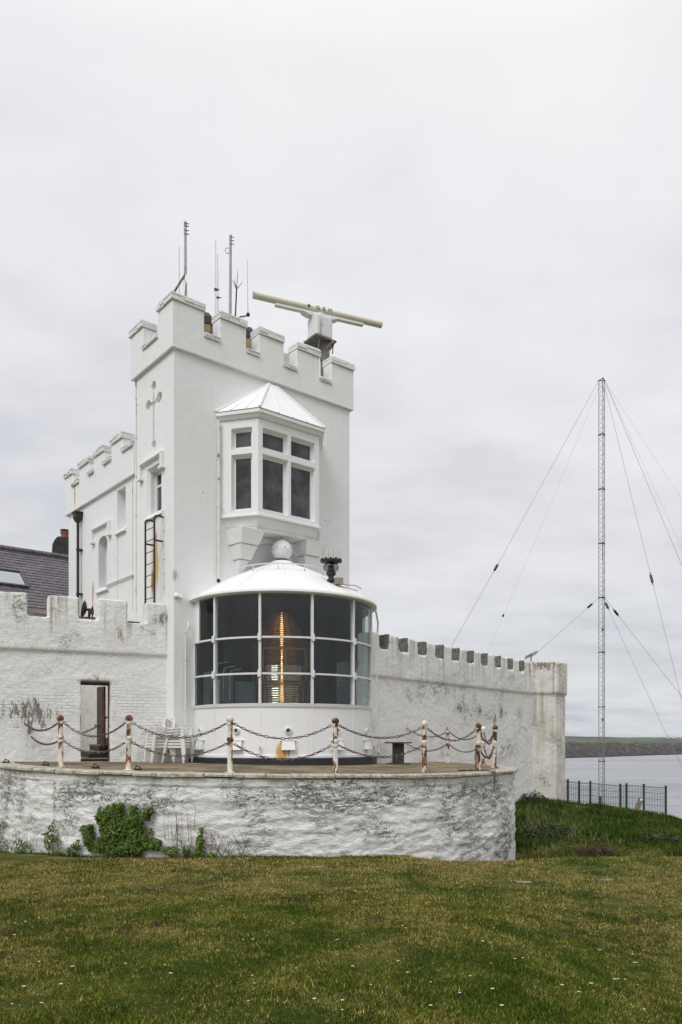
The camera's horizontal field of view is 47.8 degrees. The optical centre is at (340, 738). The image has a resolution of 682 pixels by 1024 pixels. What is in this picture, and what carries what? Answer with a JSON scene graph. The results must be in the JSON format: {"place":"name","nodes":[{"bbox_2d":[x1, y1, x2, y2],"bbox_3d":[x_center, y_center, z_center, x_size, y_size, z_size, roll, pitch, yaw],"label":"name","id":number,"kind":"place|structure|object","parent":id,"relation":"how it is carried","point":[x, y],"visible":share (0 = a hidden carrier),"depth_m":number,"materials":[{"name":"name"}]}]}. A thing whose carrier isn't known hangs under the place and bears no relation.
{"place":"outdoors","nodes":[
{"label":"outdoors","id":0,"kind":"place"},
{"bbox_2d":[14,761,497,773],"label":"terrace","id":1,"kind":"structure","parent":0,"point":[416,767],"depth_m":16.74,"materials":[{"name":"beige concrete"}]},
{"bbox_2d":[57,715,66,766],"bbox_3d":[-5.609,0.048,15.403,0.210,1.043,0.210,-1,0,39],"label":"chain post","id":2,"kind":"object","parent":1,"relation":"on","point":[60,721],"visible":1,"depth_m":15.36,"materials":[{"name":"white metal"}]},
{"bbox_2d":[24,722,57,731],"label":"chain","id":3,"kind":"object","parent":2,"relation":"hanging from","point":[34,729],"visible":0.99,"depth_m":16.80,"materials":[{"name":"metal"}]},
{"bbox_2d":[31,736,57,744],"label":"chain","id":4,"kind":"object","parent":2,"relation":"hanging from","point":[35,740],"visible":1,"depth_m":16.82,"materials":[{"name":"brown metal"}]},
{"bbox_2d":[63,740,124,753],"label":"chain","id":5,"kind":"object","parent":2,"relation":"hanging from","point":[120,745],"visible":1,"depth_m":14.87,"materials":[{"name":"metal"}]},
{"bbox_2d":[63,722,125,737],"bbox_3d":[-4.791,-0.185,14.900,1.773,0.324,0.052,0,0,32],"label":"chain","id":6,"kind":"object","parent":2,"relation":"hanging from","point":[120,726],"visible":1,"depth_m":14.86,"materials":[{"name":"metal"}]},
{"bbox_2d":[63,431,134,620],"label":"castle wing","id":7,"kind":"structure","parent":1,"relation":"on","point":[100,488],"depth_m":22.95,"materials":[{"name":"white paint"}]},
{"bbox_2d":[72,510,82,611],"bbox_3d":[-8.343,-3.395,24.382,0.275,7.589,0.270,0,0,-39],"label":"black downpipe","id":8,"kind":"object","parent":7,"relation":"attached to","point":[77,516],"visible":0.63,"depth_m":24.35,"materials":[{"name":"metal"}]},
{"bbox_2d":[125,715,132,769],"bbox_3d":[-3.973,0.072,14.401,0.210,1.043,0.210,1,0,20],"label":"chain post","id":9,"kind":"object","parent":1,"relation":"on","point":[128,737],"visible":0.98,"depth_m":14.36,"materials":[{"name":"white metal"}]},
{"bbox_2d":[132,741,224,756],"bbox_3d":[-3.005,0.195,14.230,1.845,0.295,0.051,0,0,10],"label":"chain","id":10,"kind":"object","parent":9,"relation":"hanging from","point":[178,755],"visible":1,"depth_m":14.23,"materials":[{"name":"metal"}]},
{"bbox_2d":[132,722,225,738],"bbox_3d":[-3.006,-0.161,14.230,1.847,0.324,0.052,0,0,10],"label":"chain","id":11,"kind":"object","parent":9,"relation":"hanging from","point":[182,736],"visible":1,"depth_m":14.21,"materials":[{"name":"metal"}]},
{"bbox_2d":[143,733,174,762],"bbox_3d":[-4.519,0.136,19.205,0.653,0.898,0.598,0,0,-32],"label":"plastic chair","id":12,"kind":"object","parent":1,"relation":"on","point":[158,746],"visible":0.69,"depth_m":19.11,"materials":[{"name":"white plastic"}]},
{"bbox_2d":[145,733,174,759],"bbox_3d":[-4.507,0.061,19.211,0.653,0.898,0.598,0,0,-32],"label":"plastic chair","id":13,"kind":"object","parent":12,"relation":"on","point":[160,743],"visible":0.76,"depth_m":19.02,"materials":[{"name":"white plastic"}]},
{"bbox_2d":[145,721,175,756],"bbox_3d":[-4.495,-0.014,19.217,0.653,0.898,0.598,0,0,-32],"label":"plastic chair","id":14,"kind":"object","parent":13,"relation":"on","point":[160,740],"visible":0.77,"depth_m":19.09,"materials":[{"name":"white plastic"}]},
{"bbox_2d":[146,717,175,752],"bbox_3d":[-4.483,-0.089,19.223,0.653,0.898,0.598,0,0,-32],"label":"plastic chair","id":15,"kind":"object","parent":14,"relation":"on","point":[171,725],"visible":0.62,"depth_m":19.16,"materials":[{"name":"white plastic"}]},
{"bbox_2d":[161,731,192,762],"bbox_3d":[-4.112,0.143,19.245,0.653,0.898,0.598,0,0,12],"label":"plastic chair","id":16,"kind":"object","parent":1,"relation":"on","point":[178,746],"visible":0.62,"depth_m":19.04,"materials":[{"name":"white plastic"}]},
{"bbox_2d":[162,724,193,759],"bbox_3d":[-4.099,0.073,19.238,0.653,0.898,0.598,0,0,12],"label":"plastic chair","id":17,"kind":"object","parent":16,"relation":"on","point":[178,743],"visible":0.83,"depth_m":19.02,"materials":[{"name":"white plastic"}]},
{"bbox_2d":[162,723,193,756],"bbox_3d":[-4.088,0.003,19.230,0.653,0.898,0.598,0,0,12],"label":"plastic chair","id":18,"kind":"object","parent":17,"relation":"on","point":[176,740],"visible":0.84,"depth_m":19.01,"materials":[{"name":"white plastic"}]},
{"bbox_2d":[163,718,194,753],"bbox_3d":[-4.075,-0.067,19.221,0.653,0.898,0.598,0,0,12],"label":"plastic chair","id":19,"kind":"object","parent":18,"relation":"on","point":[167,721],"visible":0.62,"depth_m":19.08,"materials":[{"name":"white plastic"}]},
{"bbox_2d":[224,716,235,772],"bbox_3d":[-2.027,0.100,14.058,0.210,1.043,0.210,0,0,0],"label":"chain post","id":20,"kind":"object","parent":1,"relation":"on","point":[230,723],"visible":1,"depth_m":14.02,"materials":[{"name":"white metal"}]},
{"bbox_2d":[234,723,331,739],"bbox_3d":[-1.065,-0.137,14.120,1.802,0.313,0.051,0,0,-4],"label":"chain","id":21,"kind":"object","parent":20,"relation":"hanging from","point":[283,737],"visible":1,"depth_m":14.11,"materials":[{"name":"grey metal"}]},
{"bbox_2d":[234,743,331,760],"bbox_3d":[-1.065,0.244,14.120,1.802,0.332,0.052,0,0,-4],"label":"chain","id":22,"kind":"object","parent":20,"relation":"hanging from","point":[280,759],"visible":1,"depth_m":14.11,"materials":[{"name":"metal"}]},
{"bbox_2d":[128,290,354,761],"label":"signal tower","id":23,"kind":"structure","parent":1,"relation":"on","point":[241,455],"depth_m":20.30,"materials":[{"name":"paint"}]},
{"bbox_2d":[144,515,162,603],"bbox_3d":[-4.858,-3.885,19.985,0.283,3.771,0.578,0,0,-39],"label":"iron ladder","id":24,"kind":"object","parent":23,"relation":"attached to","point":[153,550],"visible":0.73,"depth_m":19.87,"materials":[{"name":"metal"}]},
{"bbox_2d":[156,471,160,511],"bbox_3d":[-4.727,-6.559,20.447,0.080,1.147,0.734,0,0,-39],"label":"window","id":25,"kind":"structure","parent":23,"relation":"in","point":[158,475],"depth_m":20.66,"materials":[{"name":"white metal"}]},
{"bbox_2d":[178,247,179,292],"bbox_3d":[-4.361,-11.760,20.729,0.160,2.996,0.160,0,0,0],"label":"whip antenna","id":26,"kind":"object","parent":23,"relation":"on","point":[179,271],"visible":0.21,"depth_m":20.72,"materials":[{"name":"white metal"}]},
{"bbox_2d":[174,221,191,297],"bbox_3d":[-4.051,-12.006,19.987,0.471,3.488,1.094,0,0,7],"label":"antenna mast","id":27,"kind":"object","parent":23,"relation":"on","point":[185,283],"visible":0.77,"depth_m":20.43,"materials":[{"name":"metal"}]},
{"bbox_2d":[204,312,212,333],"bbox_3d":[-3.674,-10.876,20.842,0.527,1.228,0.504,0,0,0],"label":"vent cowl","id":28,"kind":"object","parent":23,"relation":"on","point":[208,326],"visible":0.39,"depth_m":20.64,"materials":[{"name":"black"}]},
{"bbox_2d":[214,240,218,313],"bbox_3d":[-3.448,-11.998,21.215,0.180,3.472,0.160,0,0,0],"label":"whip antenna","id":29,"kind":"object","parent":23,"relation":"on","point":[215,289],"visible":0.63,"depth_m":21.20,"materials":[{"name":"white metal"}]},
{"bbox_2d":[216,254,221,311],"bbox_3d":[-3.405,-11.866,21.384,0.167,3.208,0.160,0,0,0],"label":"whip antenna","id":30,"kind":"object","parent":23,"relation":"on","point":[217,297],"visible":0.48,"depth_m":21.37,"materials":[{"name":"white metal"}]},
{"bbox_2d":[225,234,233,314],"bbox_3d":[-3.099,-12.131,21.388,0.260,3.738,0.160,0,0,0],"label":"antenna mast","id":31,"kind":"object","parent":23,"relation":"on","point":[230,272],"visible":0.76,"depth_m":21.36,"materials":[{"name":"metal"}]},
{"bbox_2d":[232,273,241,315],"bbox_3d":[-2.909,-11.664,21.467,0.296,2.805,0.406,0,0,0],"label":"branching antenna","id":32,"kind":"object","parent":23,"relation":"on","point":[236,287],"visible":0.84,"depth_m":21.55,"materials":[{"name":"black paint"}]},
{"bbox_2d":[239,259,249,317],"bbox_3d":[-2.725,-11.809,21.426,0.379,3.094,0.110,0,0,0],"label":"whip antenna","id":33,"kind":"object","parent":23,"relation":"on","point":[247,314],"visible":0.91,"depth_m":21.42,"materials":[{"name":"metal"}]},
{"bbox_2d":[246,327,252,348],"bbox_3d":[-2.628,-10.909,21.704,0.527,1.294,0.504,0,0,0],"label":"vent cowl","id":34,"kind":"object","parent":23,"relation":"on","point":[249,330],"visible":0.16,"depth_m":21.49,"materials":[{"name":"black"}]},
{"bbox_2d":[215,383,327,574],"bbox_3d":[-1.842,-7.040,21.131,2.940,5.483,2.646,0,0,0],"label":"oriel window","id":35,"kind":"structure","parent":23,"relation":"in","point":[271,445],"depth_m":20.43,"materials":[{"name":"white paint"}]},
{"bbox_2d":[283,353,288,362],"bbox_3d":[-1.588,-10.839,22.805,0.837,1.153,0.126,0,0,-1],"label":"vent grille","id":36,"kind":"object","parent":23,"relation":"on","point":[285,357],"visible":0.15,"depth_m":22.75,"materials":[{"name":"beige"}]},
{"bbox_2d":[252,291,382,376],"bbox_3d":[-0.662,-11.768,23.650,4.216,3.013,0.750,0,0,-30],"label":"radar scanner","id":37,"kind":"object","parent":23,"relation":"on","point":[321,320],"visible":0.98,"depth_m":23.52,"materials":[{"name":"white metal"}]},
{"bbox_2d":[173,537,379,778],"bbox_3d":[-1.588,-2.280,20.920,5.294,6.560,5.200,0,0,0],"label":"lantern room","id":38,"kind":"object","parent":1,"relation":"on","point":[330,623],"visible":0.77,"depth_m":19.39,"materials":[{"name":"paint"}]},
{"bbox_2d":[251,612,309,702],"bbox_3d":[-1.610,-1.732,20.920,1.607,3.425,1.610,0,0,0],"label":"fresnel lens","id":39,"kind":"object","parent":38,"relation":"in","point":[280,688],"visible":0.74,"depth_m":20.36,"materials":[{"name":"clear glass"}]},
{"bbox_2d":[320,549,360,590],"bbox_3d":[-0.119,-4.258,19.562,1.272,1.030,0.550,0,0,0],"label":"lightning beacon","id":40,"kind":"object","parent":38,"relation":"attached to","point":[331,562],"visible":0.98,"depth_m":19.46,"materials":[{"name":"black metal"}]},
{"bbox_2d":[385,742,411,763],"bbox_3d":[1.520,0.379,20.450,0.580,0.588,0.500,0,0,-20],"label":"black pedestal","id":41,"kind":"object","parent":1,"relation":"on","point":[397,747],"visible":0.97,"depth_m":20.34,"materials":[{"name":"black metal"}]},
{"bbox_2d":[419,720,429,772],"bbox_3d":[1.667,0.154,15.397,0.210,1.043,0.210,-1,0,-39],"label":"chain post","id":42,"kind":"object","parent":1,"relation":"on","point":[424,727],"visible":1,"depth_m":15.36,"materials":[{"name":"white metal"}]},
{"bbox_2d":[427,728,475,741],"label":"chain","id":43,"kind":"object","parent":42,"relation":"hanging from","point":[431,731],"visible":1,"depth_m":15.93,"materials":[{"name":"metal"}]},
{"bbox_2d":[444,727,451,762],"bbox_3d":[3.122,0.175,22.501,0.210,1.043,0.210,-1,0,-27],"label":"chain post","id":44,"kind":"object","parent":1,"relation":"on","point":[447,729],"visible":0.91,"depth_m":22.46,"materials":[{"name":"white metal"}]},
{"bbox_2d":[406,727,444,737],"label":"chain","id":45,"kind":"object","parent":44,"relation":"hanging from","point":[421,735],"visible":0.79,"depth_m":22.05,"materials":[{"name":"metal"}]},
{"bbox_2d":[406,743,445,751],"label":"chain","id":46,"kind":"object","parent":44,"relation":"hanging from","point":[428,750],"visible":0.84,"depth_m":22.24,"materials":[{"name":"metal"}]},
{"bbox_2d":[458,746,495,791],"bbox_3d":[2.918,0.639,16.384,0.812,0.967,0.328,0,0,24],"label":"chain","id":47,"kind":"object","parent":1,"relation":"on","point":[475,769],"visible":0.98,"depth_m":16.35,"materials":[{"name":"metal"}]},
{"bbox_2d":[475,723,481,770],"bbox_3d":[2.962,0.172,16.599,0.210,1.043,0.210,0,0,34],"label":"chain post","id":48,"kind":"object","parent":1,"relation":"on","point":[478,726],"visible":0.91,"depth_m":16.56,"materials":[{"name":"white metal"}]},
{"bbox_2d":[480,745,494,758],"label":"chain","id":49,"kind":"object","parent":48,"relation":"hanging from","point":[484,756],"visible":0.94,"depth_m":17.85,"materials":[{"name":"metal"}]},
{"bbox_2d":[481,731,494,742],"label":"chain","id":50,"kind":"object","parent":48,"relation":"hanging from","point":[489,740],"visible":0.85,"depth_m":17.88,"materials":[{"name":"brown metal"}]},
{"bbox_2d":[480,726,486,764],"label":"chain post","id":51,"kind":"object","parent":1,"relation":"on","point":[483,728],"visible":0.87,"depth_m":20.75,"materials":[{"name":"white metal"}]},
{"bbox_2d":[449,731,475,739],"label":"chain","id":52,"kind":"object","parent":51,"relation":"hanging from","point":[460,738],"visible":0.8,"depth_m":21.78,"materials":[{"name":"brown metal"}]},
{"bbox_2d":[449,744,481,752],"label":"chain","id":53,"kind":"object","parent":51,"relation":"hanging from","point":[461,751],"visible":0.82,"depth_m":21.88,"materials":[{"name":"metal"}]},
{"bbox_2d":[490,725,498,767],"bbox_3d":[3.779,0.184,18.900,0.210,1.043,0.210,1,0,10],"label":"chain post","id":54,"kind":"object","parent":1,"relation":"on","point":[494,742],"visible":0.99,"depth_m":18.86,"materials":[{"name":"white metal"}]},
{"bbox_2d":[483,745,492,758],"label":"chain","id":55,"kind":"object","parent":54,"relation":"hanging from","point":[486,753],"visible":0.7,"depth_m":20.34,"materials":[{"name":"metal"}]},
{"bbox_2d":[0,801,681,1023],"bbox_3d":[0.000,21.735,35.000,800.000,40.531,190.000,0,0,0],"label":"ground","id":56,"kind":"structure","parent":0,"point":[10,858],"depth_m":6.85,"materials":[{"name":"green plant"}]},
{"bbox_2d":[0,545,68,616],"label":"slate house","id":57,"kind":"structure","parent":56,"relation":"on","point":[38,577],"depth_m":26.91,"materials":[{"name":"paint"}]},
{"bbox_2d":[52,529,68,554],"bbox_3d":[-11.239,-6.690,31.498,1.067,3.822,0.780,0,0,0],"label":"chimney","id":58,"kind":"object","parent":57,"relation":"on","point":[60,544],"visible":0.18,"depth_m":31.16,"materials":[{"name":"stone"}]},
{"bbox_2d":[0,592,167,775],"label":"battlemented wall","id":59,"kind":"structure","parent":56,"relation":"on","point":[56,658],"depth_m":18.73,"materials":[{"name":"white paint"}]},
{"bbox_2d":[27,610,46,612],"bbox_3d":[-7.463,-3.123,18.832,0.557,0.045,0.040,0,0,-26],"label":"rail bar","id":60,"kind":"object","parent":59,"relation":"attached to","point":[39,611],"visible":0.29,"depth_m":18.83,"materials":[{"name":"beige"}]},
{"bbox_2d":[79,616,95,618],"bbox_3d":[-6.421,-3.042,19.331,0.611,0.045,0.040,0,0,-26],"label":"rail bar","id":61,"kind":"object","parent":59,"relation":"attached to","point":[87,617],"visible":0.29,"depth_m":19.33,"materials":[{"name":"grey metal"}]},
{"bbox_2d":[81,600,93,619],"bbox_3d":[-6.433,-3.034,19.492,0.310,0.948,0.445,0,0,0],"label":"dish","id":62,"kind":"object","parent":61,"relation":"attached to","point":[84,609],"visible":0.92,"depth_m":19.45,"materials":[{"name":"black metal"}]},
{"bbox_2d":[81,685,107,760],"bbox_3d":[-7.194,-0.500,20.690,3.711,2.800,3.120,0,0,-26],"label":"doorway","id":63,"kind":"structure","parent":59,"relation":"in","point":[88,707],"depth_m":22.14,"materials":[{"name":"paint"}]},
{"bbox_2d":[94,686,105,747],"bbox_3d":[-6.141,-0.553,19.588,0.119,1.546,0.500,0,0,-38],"label":"red door","id":64,"kind":"structure","parent":59,"relation":"attached to","point":[101,710],"depth_m":19.51,"materials":[{"name":"paint"}]},
{"bbox_2d":[153,804,254,855],"bbox_3d":[-2.427,1.593,13.556,1.843,0.938,0.106,0,0,4],"label":"dead shrub","id":65,"kind":"object","parent":56,"relation":"on","point":[218,852],"visible":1,"depth_m":13.52,"materials":[{"name":"brown plant"}]},
{"bbox_2d":[0,850,412,858],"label":"wall foot grass","id":66,"kind":"structure","parent":56,"relation":"on","point":[87,856],"depth_m":13.88,"materials":[{"name":"green plant"}]},
{"bbox_2d":[0,761,518,861],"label":"retaining wall","id":67,"kind":"structure","parent":56,"relation":"on","point":[459,816],"depth_m":14.10,"materials":[{"name":"paint"}]},
{"bbox_2d":[0,818,11,852],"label":"ivy plant","id":68,"kind":"object","parent":67,"relation":"attached to","point":[3,842],"visible":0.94,"depth_m":15.78,"materials":[{"name":"green plant"}]},
{"bbox_2d":[13,839,34,853],"bbox_3d":[-6.210,2.127,14.987,0.673,0.350,0.202,0,0,41],"label":"ivy plant","id":69,"kind":"object","parent":67,"relation":"attached to","point":[23,850],"visible":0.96,"depth_m":15.04,"materials":[{"name":"green plant"}]},
{"bbox_2d":[42,822,63,854],"bbox_3d":[-5.443,1.876,14.429,0.556,0.640,0.210,0,0,34],"label":"ivy plant","id":70,"kind":"object","parent":67,"relation":"attached to","point":[52,839],"visible":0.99,"depth_m":14.43,"materials":[{"name":"green plant"}]},
{"bbox_2d":[65,839,80,856],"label":"ivy plant","id":71,"kind":"object","parent":67,"relation":"attached to","point":[73,846],"visible":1,"depth_m":14.14,"materials":[{"name":"green plant"}]},
{"bbox_2d":[78,802,162,856],"bbox_3d":[-3.987,1.636,13.756,1.700,1.006,0.271,0,0,18],"label":"ivy plant","id":72,"kind":"object","parent":67,"relation":"attached to","point":[114,836],"visible":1,"depth_m":13.71,"materials":[{"name":"green plant"}]},
{"bbox_2d":[160,821,217,857],"bbox_3d":[-2.672,1.708,13.470,1.050,0.771,0.218,0,0,6],"label":"ivy plant","id":73,"kind":"object","parent":67,"relation":"attached to","point":[186,851],"visible":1,"depth_m":13.48,"materials":[{"name":"green plant"}]},
{"bbox_2d":[330,718,340,773],"bbox_3d":[-0.102,0.128,14.185,0.210,1.043,0.210,0,-1,-18],"label":"chain post","id":74,"kind":"object","parent":67,"relation":"on","point":[335,725],"visible":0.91,"depth_m":14.14,"materials":[{"name":"white metal"}]},
{"bbox_2d":[339,745,421,757],"bbox_3d":[0.785,0.240,14.790,2.014,0.272,0.052,0,0,-35],"label":"chain","id":75,"kind":"object","parent":74,"relation":"hanging from","point":[378,756],"visible":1,"depth_m":14.73,"materials":[{"name":"metal"}]},
{"bbox_2d":[339,724,421,738],"bbox_3d":[0.785,-0.129,14.790,2.014,0.276,0.052,0,0,-35],"label":"chain","id":76,"kind":"object","parent":74,"relation":"hanging from","point":[377,737],"visible":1,"depth_m":14.72,"materials":[{"name":"grey metal"}]},
{"bbox_2d":[347,632,533,801],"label":"battlemented wall","id":77,"kind":"structure","parent":56,"relation":"on","point":[411,684],"depth_m":23.43,"materials":[{"name":"white paint"}]},
{"bbox_2d":[519,789,551,802],"bbox_3d":[6.926,2.079,27.690,1.222,0.556,0.946,0,0,-13],"label":"bramble bush","id":78,"kind":"object","parent":56,"relation":"on","point":[533,797],"visible":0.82,"depth_m":27.56,"materials":[{"name":"green plant"}]},
{"bbox_2d":[530,661,566,800],"bbox_3d":[7.459,0.321,29.875,2.472,6.590,2.474,0,0,0],"label":"corner turret","id":79,"kind":"object","parent":56,"relation":"on","point":[550,692],"visible":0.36,"depth_m":28.79,"materials":[{"name":"white paint"}]},
{"bbox_2d":[524,650,537,661],"bbox_3d":[7.248,-3.099,29.315,0.484,0.538,0.408,0,0,0],"label":"satellite dish","id":80,"kind":"object","parent":79,"relation":"on","point":[531,654],"visible":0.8,"depth_m":29.32,"materials":[{"name":"metal"}]},
{"bbox_2d":[515,823,581,842],"bbox_3d":[6.251,2.803,23.158,1.821,0.523,1.677,0,0,39],"label":"bramble bush","id":81,"kind":"object","parent":56,"relation":"on","point":[549,828],"visible":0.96,"depth_m":23.08,"materials":[{"name":"green plant"}]},
{"bbox_2d":[451,377,681,803],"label":"radio mast","id":82,"kind":"object","parent":56,"relation":"on","point":[603,596],"visible":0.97,"depth_m":42.06,"materials":[{"name":"metal"}]},
{"bbox_2d":[515,802,647,857],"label":"dry stalks","id":83,"kind":"object","parent":56,"relation":"on","point":[555,829],"visible":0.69,"depth_m":23.26,"materials":[{"name":"plant"}]},
{"bbox_2d":[572,843,622,856],"bbox_3d":[7.081,3.115,21.415,1.469,0.443,0.588,0,0,-4],"label":"bracken clump","id":84,"kind":"object","parent":56,"relation":"on","point":[583,851],"visible":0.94,"depth_m":21.37,"materials":[{"name":"brown plant"}]},
{"bbox_2d":[514,796,681,859],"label":"bank grass","id":85,"kind":"structure","parent":56,"relation":"on","point":[607,813],"depth_m":24.18,"materials":[{"name":"green plant"}]},
{"bbox_2d":[565,779,666,814],"bbox_3d":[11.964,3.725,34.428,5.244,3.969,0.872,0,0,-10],"label":"fence","id":86,"kind":"object","parent":56,"relation":"on","point":[626,791],"visible":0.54,"depth_m":34.61,"materials":[{"name":"metal"}]},
{"bbox_2d":[634,797,643,809],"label":"marker post","id":87,"kind":"object","parent":56,"relation":"on","point":[638,803],"visible":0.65,"depth_m":30.21,"materials":[{"name":"white metal"}]},
{"bbox_2d":[633,833,680,843],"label":"bramble bush","id":88,"kind":"object","parent":56,"relation":"on","point":[658,837],"visible":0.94,"depth_m":22.53,"materials":[{"name":"green plant"}]},
{"bbox_2d":[0,0,681,736],"label":"sky","id":89,"kind":"structure","parent":0,"point":[496,185],"materials":[{"name":"white"}]},
{"bbox_2d":[565,754,681,817],"bbox_3d":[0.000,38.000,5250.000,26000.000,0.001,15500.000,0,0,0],"label":"sea","id":90,"kind":"structure","parent":0,"point":[655,771],"depth_m":756.19,"materials":[{"name":"grey liquid"}]},
{"bbox_2d":[565,742,681,757],"bbox_3d":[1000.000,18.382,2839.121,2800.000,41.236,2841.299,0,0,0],"label":"headland","id":91,"kind":"structure","parent":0,"point":[586,749],"depth_m":1806.79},
{"bbox_2d":[565,736,681,743],"bbox_3d":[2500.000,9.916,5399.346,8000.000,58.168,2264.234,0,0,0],"label":"coast","id":92,"kind":"structure","parent":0,"point":[626,740],"depth_m":4497.35}
]}

